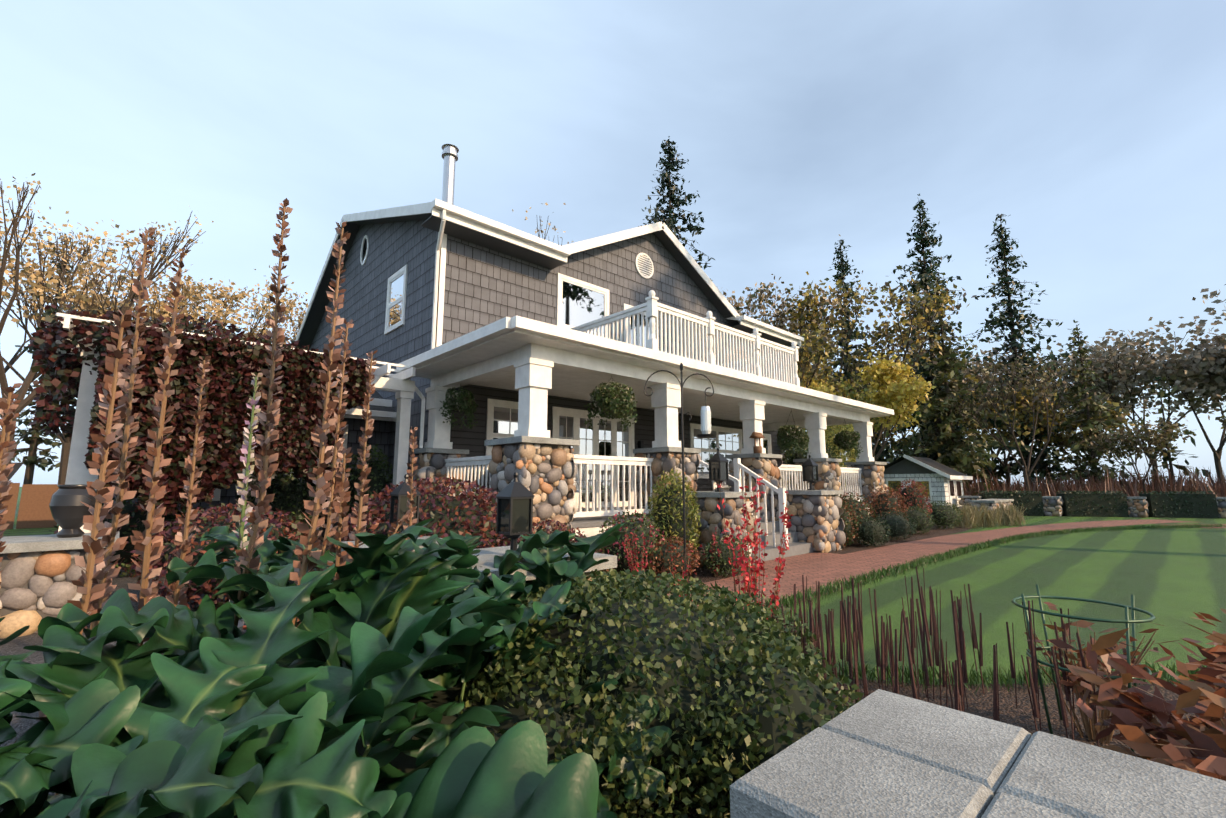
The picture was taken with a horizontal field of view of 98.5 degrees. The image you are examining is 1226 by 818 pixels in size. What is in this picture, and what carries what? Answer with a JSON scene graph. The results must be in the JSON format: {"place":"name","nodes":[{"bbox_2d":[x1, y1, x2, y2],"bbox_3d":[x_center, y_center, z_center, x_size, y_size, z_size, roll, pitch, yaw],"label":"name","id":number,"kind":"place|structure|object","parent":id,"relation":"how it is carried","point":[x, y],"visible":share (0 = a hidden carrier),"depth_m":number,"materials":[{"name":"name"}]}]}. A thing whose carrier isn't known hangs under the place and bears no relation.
{"place":"outdoors","nodes":[
{"label":"outdoors","id":0,"kind":"place"},
{"bbox_2d":[0,567,246,795],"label":"gravel yard","id":1,"kind":"structure","parent":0,"point":[20,726],"depth_m":4.32,"materials":[{"name":"grey gravel"}]},
{"bbox_2d":[56,313,416,532],"bbox_3d":[-5.764,0.874,8.774,5.000,3.350,2.940,7,-11,-42],"label":"pergola","id":2,"kind":"object","parent":1,"relation":"on","point":[399,384],"visible":0.27,"depth_m":6.73,"materials":[{"name":"white paint"}]},
{"bbox_2d":[0,518,685,817],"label":"leafy plants","id":3,"kind":"object","parent":1,"relation":"on","point":[211,712],"visible":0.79,"depth_m":1.31,"materials":[{"name":"green plant"}]},
{"bbox_2d":[49,432,1155,751],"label":"garden objects","id":4,"kind":"object","parent":1,"relation":"on","point":[69,508],"visible":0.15,"depth_m":3.08,"materials":[{"name":"brown metal"}]},
{"bbox_2d":[0,486,1225,684],"bbox_3d":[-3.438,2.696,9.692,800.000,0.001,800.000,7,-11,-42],"label":"lawn","id":5,"kind":"structure","parent":0,"point":[1173,579],"depth_m":6.47,"materials":[{"name":"green plant"}]},
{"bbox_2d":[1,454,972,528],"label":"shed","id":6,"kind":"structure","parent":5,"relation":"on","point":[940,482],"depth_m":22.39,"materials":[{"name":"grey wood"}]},
{"bbox_2d":[294,144,893,572],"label":"house","id":7,"kind":"structure","parent":5,"relation":"on","point":[514,332],"depth_m":11.42,"materials":[{"name":"grey wood"}]},
{"bbox_2d":[452,378,848,432],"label":"hanging basket pots","id":8,"kind":"object","parent":7,"relation":"attached to","point":[623,392],"visible":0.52,"depth_m":9.31,"materials":[{"name":"black metal"}]},
{"bbox_2d":[575,454,730,510],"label":"rocking chairs","id":9,"kind":"object","parent":7,"relation":"on","point":[714,485],"visible":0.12,"depth_m":10.16,"materials":[{"name":"white paint"}]},
{"bbox_2d":[0,136,1225,817],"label":"plants","id":10,"kind":"object","parent":5,"relation":"on","point":[298,388],"visible":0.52,"depth_m":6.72,"materials":[{"name":"green plant"}]},
{"bbox_2d":[0,436,1225,817],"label":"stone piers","id":11,"kind":"structure","parent":5,"relation":"on","point":[882,754],"depth_m":1.06,"materials":[{"name":"stone"}]},
{"bbox_2d":[389,441,818,550],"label":"lanterns","id":12,"kind":"object","parent":11,"relation":"on","point":[514,521],"visible":0.83,"depth_m":3.85,"materials":[{"name":"black metal"}]},
{"bbox_2d":[610,523,975,593],"bbox_3d":[3.855,3.137,12.816,17.000,0.001,5.250,7,-11,-42],"label":"bed","id":13,"kind":"object","parent":5,"relation":"on","point":[704,575],"visible":0.14,"depth_m":11.11,"materials":[{"name":"brown soil"}]},
{"bbox_2d":[644,363,716,587],"bbox_3d":[0.717,0.781,5.462,0.759,2.600,0.216,1,-8,-9],"label":"shepherd hook","id":14,"kind":"object","parent":13,"relation":"in","point":[705,412],"visible":1,"depth_m":5.56,"materials":[{"name":"black metal"}]},
{"bbox_2d":[755,552,844,569],"bbox_3d":[3.173,2.604,9.132,2.550,0.001,0.600,7,-11,-42],"label":"brick landing","id":15,"kind":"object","parent":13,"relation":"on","point":[796,559],"visible":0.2,"depth_m":9.14,"materials":[{"name":"red brick"}]},
{"bbox_2d":[611,678,1199,817],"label":"bed","id":16,"kind":"object","parent":5,"relation":"on","point":[979,702],"depth_m":3.13,"materials":[{"name":"brown soil"}]},
{"bbox_2d":[958,496,1225,518],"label":"stone pillars","id":17,"kind":"structure","parent":5,"relation":"on","point":[1137,506],"depth_m":21.02,"materials":[{"name":"stone"}]},
{"bbox_2d":[0,0,1225,486],"label":"sky","id":18,"kind":"structure","parent":0,"point":[1098,127],"materials":[{"name":"blue"}]},
{"bbox_2d":[662,519,1191,610],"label":"brick path","id":19,"kind":"structure","parent":0,"point":[825,571],"depth_m":9.17,"materials":[{"name":"red brick"}]},
{"bbox_2d":[1173,524,1225,527],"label":"brick path","id":20,"kind":"structure","parent":0,"point":[1203,526],"depth_m":17.11,"materials":[{"name":"red brick"}]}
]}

